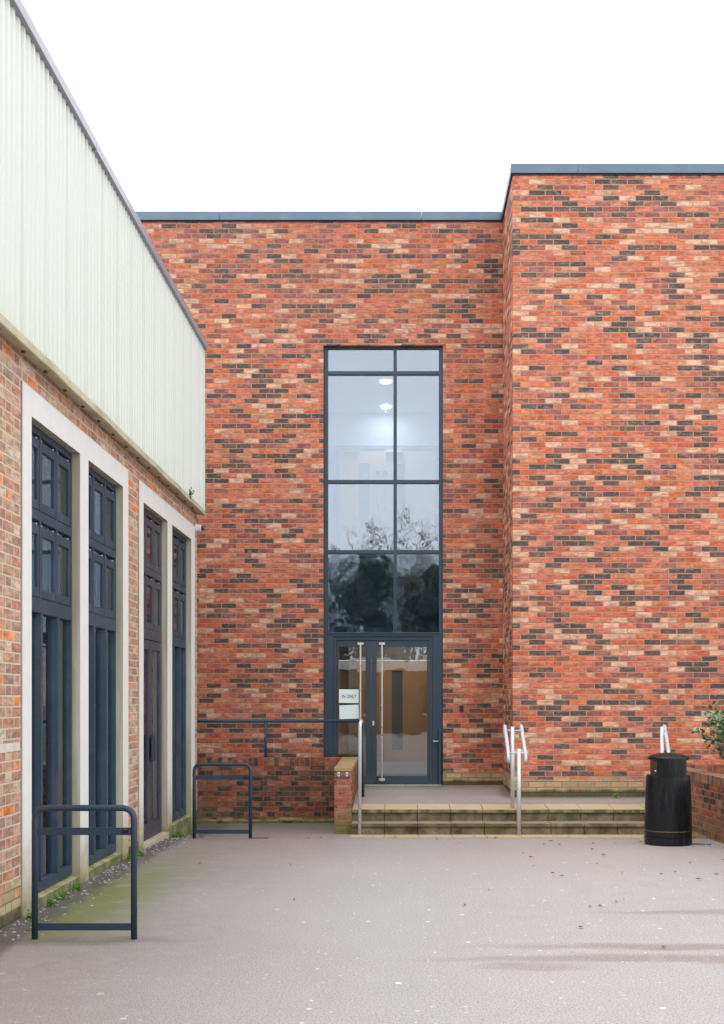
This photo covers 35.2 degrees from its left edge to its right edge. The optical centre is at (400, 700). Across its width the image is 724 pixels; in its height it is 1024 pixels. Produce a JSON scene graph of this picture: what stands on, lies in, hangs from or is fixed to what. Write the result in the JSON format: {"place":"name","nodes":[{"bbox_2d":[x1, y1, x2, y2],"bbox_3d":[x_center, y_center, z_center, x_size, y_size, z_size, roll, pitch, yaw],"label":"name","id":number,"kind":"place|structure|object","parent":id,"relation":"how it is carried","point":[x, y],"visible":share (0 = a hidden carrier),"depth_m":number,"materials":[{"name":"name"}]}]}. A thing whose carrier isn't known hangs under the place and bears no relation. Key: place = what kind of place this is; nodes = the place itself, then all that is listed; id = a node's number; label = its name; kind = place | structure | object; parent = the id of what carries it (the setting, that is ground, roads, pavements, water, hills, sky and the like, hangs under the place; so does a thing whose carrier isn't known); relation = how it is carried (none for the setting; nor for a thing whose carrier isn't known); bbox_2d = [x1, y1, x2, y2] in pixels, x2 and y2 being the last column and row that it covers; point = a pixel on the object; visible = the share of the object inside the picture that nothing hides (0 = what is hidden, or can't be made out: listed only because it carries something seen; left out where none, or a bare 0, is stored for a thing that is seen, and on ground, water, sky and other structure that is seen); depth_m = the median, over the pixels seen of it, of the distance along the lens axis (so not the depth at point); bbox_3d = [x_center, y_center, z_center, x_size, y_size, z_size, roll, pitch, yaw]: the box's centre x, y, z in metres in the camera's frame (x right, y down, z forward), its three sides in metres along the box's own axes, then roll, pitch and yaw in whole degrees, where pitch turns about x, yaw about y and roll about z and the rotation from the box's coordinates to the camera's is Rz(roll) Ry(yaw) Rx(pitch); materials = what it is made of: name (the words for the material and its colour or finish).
{"place":"outdoors","nodes":[
{"label":"outdoors","id":0,"kind":"place"},
{"bbox_2d":[0,823,723,1023],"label":"ground","id":1,"kind":"structure","parent":0,"point":[230,930],"depth_m":7.45,"materials":[{"name":"grey asphalt"}]},
{"bbox_2d":[26,909,31,919],"bbox_3d":[-2.610,1.519,8.020,0.088,0.111,0.094,0,0,-17],"label":"weed","id":2,"kind":"object","parent":1,"relation":"on","point":[29,917],"visible":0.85,"depth_m":8.01,"materials":[{"name":"green plant"}]},
{"bbox_2d":[46,897,57,906],"bbox_3d":[-2.614,1.511,8.552,0.091,0.097,0.106,0,0,0],"label":"weed","id":3,"kind":"object","parent":1,"relation":"on","point":[52,902],"visible":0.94,"depth_m":8.54,"materials":[{"name":"green plant"}]},
{"bbox_2d":[56,888,69,899],"bbox_3d":[-2.636,1.511,8.861,0.095,0.106,0.109,0,0,32],"label":"weed","id":4,"kind":"object","parent":1,"relation":"on","point":[62,896],"visible":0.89,"depth_m":8.84,"materials":[{"name":"green plant"}]},
{"bbox_2d":[70,882,83,890],"bbox_3d":[-2.631,1.514,9.252,0.106,0.093,0.124,0,0,-39],"label":"weed","id":5,"kind":"object","parent":1,"relation":"on","point":[76,885],"visible":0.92,"depth_m":9.24,"materials":[{"name":"green plant"}]},
{"bbox_2d":[32,805,136,939],"bbox_3d":[-2.046,1.116,7.367,0.682,0.888,0.046,0,0,0],"label":"cycle stand","id":6,"kind":"object","parent":1,"relation":"on","point":[131,831],"visible":0.95,"depth_m":7.36,"materials":[{"name":"black metal"}]},
{"bbox_2d":[0,835,206,939],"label":"grit","id":7,"kind":"object","parent":1,"relation":"on","point":[64,914],"visible":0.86,"depth_m":9.80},
{"bbox_2d":[0,0,206,928],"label":"side building","id":8,"kind":"structure","parent":1,"relation":"on","point":[103,345],"depth_m":9.56,"materials":[{"name":"metal"}]},
{"bbox_2d":[32,424,71,891],"bbox_3d":[-2.785,-0.311,8.926,0.085,3.522,1.253,0,0,0],"label":"window","id":9,"kind":"structure","parent":8,"relation":"in","point":[51,462],"depth_m":9.08,"materials":[{"name":"blue glass"}]},
{"bbox_2d":[89,467,115,864],"bbox_3d":[-2.785,-0.311,10.420,0.085,3.522,1.220,0,0,0],"label":"window","id":10,"kind":"structure","parent":8,"relation":"in","point":[102,493],"depth_m":10.60,"materials":[{"name":"blue glass"}]},
{"bbox_2d":[144,639,153,840],"bbox_3d":[-2.752,0.422,12.232,0.087,2.165,0.581,0,0,0],"label":"door","id":11,"kind":"structure","parent":8,"relation":"in","point":[147,737],"depth_m":12.44,"materials":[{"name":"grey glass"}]},
{"bbox_2d":[144,508,161,831],"bbox_3d":[-2.786,-0.116,12.520,0.078,3.912,1.220,0,0,0],"label":"window","id":12,"kind":"structure","parent":8,"relation":"in","point":[152,525],"depth_m":12.71,"materials":[{"name":"blue glass"}]},
{"bbox_2d":[150,641,160,837],"bbox_3d":[-2.752,0.422,12.805,0.087,2.165,0.586,0,0,0],"label":"door","id":13,"kind":"structure","parent":8,"relation":"in","point":[155,647],"depth_m":12.90,"materials":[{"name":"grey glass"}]},
{"bbox_2d":[172,529,185,820],"bbox_3d":[-2.785,-0.311,14.010,0.085,3.522,1.220,0,0,0],"label":"window","id":14,"kind":"structure","parent":8,"relation":"in","point":[178,542],"depth_m":14.19,"materials":[{"name":"blue glass"}]},
{"bbox_2d":[189,487,194,498],"bbox_3d":[-2.589,-2.549,13.994,0.101,0.158,0.098,0,0,0],"label":"weed","id":15,"kind":"object","parent":8,"relation":"attached to","point":[190,493],"visible":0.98,"depth_m":14.00,"materials":[{"name":"green plant"}]},
{"bbox_2d":[195,524,204,531],"bbox_3d":[-2.640,-2.270,14.985,0.119,0.104,0.104,0,0,0],"label":"security camera","id":16,"kind":"object","parent":8,"relation":"attached to","point":[199,527],"visible":1,"depth_m":14.95,"materials":[{"name":"white plastic"}]},
{"bbox_2d":[174,829,186,837],"bbox_3d":[-2.604,1.572,13.448,0.152,0.145,0.120,0,0,0],"label":"weed","id":17,"kind":"object","parent":1,"relation":"on","point":[179,835],"visible":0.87,"depth_m":13.45,"materials":[{"name":"green plant"}]},
{"bbox_2d":[192,763,251,838],"bbox_3d":[-2.036,1.148,12.997,0.682,0.888,0.046,0,0,0],"label":"cycle stand","id":18,"kind":"object","parent":1,"relation":"on","point":[195,777],"visible":0.97,"depth_m":12.99,"materials":[{"name":"black metal"}]},
{"bbox_2d":[197,757,357,833],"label":"retaining wall","id":19,"kind":"structure","parent":1,"relation":"on","point":[304,789],"depth_m":16.60,"materials":[{"name":"brick"}]},
{"bbox_2d":[28,820,723,947],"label":"leaf litter","id":20,"kind":"object","parent":1,"relation":"on","point":[563,875],"visible":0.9,"depth_m":10.71,"materials":[{"name":"brown plant"}]},
{"bbox_2d":[135,163,723,796],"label":"brick building","id":21,"kind":"structure","parent":1,"relation":"on","point":[471,463],"depth_m":17.12,"materials":[{"name":"red brick"}]},
{"bbox_2d":[337,640,370,783],"bbox_3d":[-0.707,0.179,17.195,0.519,2.182,0.140,0,0,0],"label":"door","id":22,"kind":"structure","parent":21,"relation":"in","point":[340,643],"depth_m":17.22,"materials":[{"name":"blue metal"}]},
{"bbox_2d":[339,689,358,702],"bbox_3d":[-0.788,-0.069,17.234,0.298,0.206,0.003,1,0,0],"label":"paper sign","id":23,"kind":"object","parent":22,"relation":"attached to","point":[348,695],"visible":1,"depth_m":17.23,"materials":[{"name":"white paper"}]},
{"bbox_2d":[339,705,358,718],"bbox_3d":[-0.783,0.169,17.235,0.293,0.210,0.002,-2,0,0],"label":"paper sign","id":24,"kind":"object","parent":22,"relation":"attached to","point":[348,711],"visible":1,"depth_m":17.23,"materials":[{"name":"white paper"}]},
{"bbox_2d":[340,449,381,555],"bbox_3d":[-0.825,-3.683,23.485,0.857,3.007,0.130,0,0,0],"label":"upper door","id":25,"kind":"structure","parent":21,"relation":"in","point":[360,504],"depth_m":23.50,"materials":[{"name":"paint"}]},
{"bbox_2d":[339,661,426,775],"bbox_3d":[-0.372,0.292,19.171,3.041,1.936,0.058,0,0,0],"label":"glass door","id":26,"kind":"structure","parent":21,"relation":"in","point":[404,682],"depth_m":19.15,"materials":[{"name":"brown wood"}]},
{"bbox_2d":[324,347,442,631],"bbox_3d":[-0.265,-3.188,17.220,1.815,4.314,0.070,0,0,0],"label":"window","id":27,"kind":"structure","parent":21,"relation":"in","point":[394,373],"depth_m":17.18,"materials":[{"name":"blue metal"}]},
{"bbox_2d":[372,640,428,783],"bbox_3d":[-0.009,0.179,17.195,0.865,2.182,0.140,0,0,0],"label":"door","id":28,"kind":"structure","parent":21,"relation":"in","point":[376,779],"depth_m":17.22,"materials":[{"name":"blue metal"}]},
{"bbox_2d":[382,449,434,555],"bbox_3d":[0.156,-3.683,23.485,1.091,3.007,0.130,0,0,0],"label":"upper door","id":29,"kind":"structure","parent":21,"relation":"in","point":[415,502],"depth_m":23.50,"materials":[{"name":"clear glass"}]},
{"bbox_2d":[349,804,644,837],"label":"entrance steps","id":30,"kind":"structure","parent":1,"relation":"on","point":[485,821],"depth_m":14.69,"materials":[{"name":"stone"}]},
{"bbox_2d":[197,720,363,834],"bbox_3d":[-2.564,0.967,16.483,5.529,1.457,2.121,0,0,25],"label":"guard rail","id":31,"kind":"object","parent":30,"relation":"on","point":[360,759],"visible":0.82,"depth_m":16.69,"materials":[{"name":"grey metal"}]},
{"bbox_2d":[503,724,527,834],"bbox_3d":[1.469,1.002,14.674,0.264,1.386,0.638,0,0,0],"label":"handrail","id":32,"kind":"object","parent":30,"relation":"on","point":[510,752],"visible":1,"depth_m":14.57,"materials":[{"name":"metal"}]},
{"bbox_2d":[660,724,669,752],"bbox_3d":[3.418,1.002,14.674,0.110,1.386,0.638,0,0,0],"label":"handrail","id":33,"kind":"object","parent":30,"relation":"on","point":[663,732],"visible":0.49,"depth_m":14.78,"materials":[{"name":"metal"}]},
{"bbox_2d":[354,783,644,811],"bbox_3d":[-1.000,1.652,16.320,16.000,0.776,2.360,0,0,0],"label":"landing","id":34,"kind":"object","parent":1,"relation":"on","point":[437,794],"visible":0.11,"depth_m":15.55,"materials":[{"name":"concrete"}]},
{"bbox_2d":[644,752,691,846],"bbox_3d":[2.895,1.056,12.350,0.509,0.991,0.509,0,0,0],"label":"litter bin","id":35,"kind":"object","parent":1,"relation":"on","point":[668,814],"visible":1,"depth_m":12.14,"materials":[{"name":"black plastic"}]},
{"bbox_2d":[687,764,723,843],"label":"planter","id":36,"kind":"object","parent":1,"relation":"on","point":[707,791],"visible":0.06,"depth_m":12.99,"materials":[{"name":"brick"}]},
{"bbox_2d":[691,701,723,759],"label":"shrub","id":37,"kind":"object","parent":36,"relation":"on","point":[718,728],"visible":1,"depth_m":13.32,"materials":[{"name":"green plant"}]},
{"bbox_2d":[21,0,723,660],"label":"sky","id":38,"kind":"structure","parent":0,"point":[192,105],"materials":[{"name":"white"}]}
]}

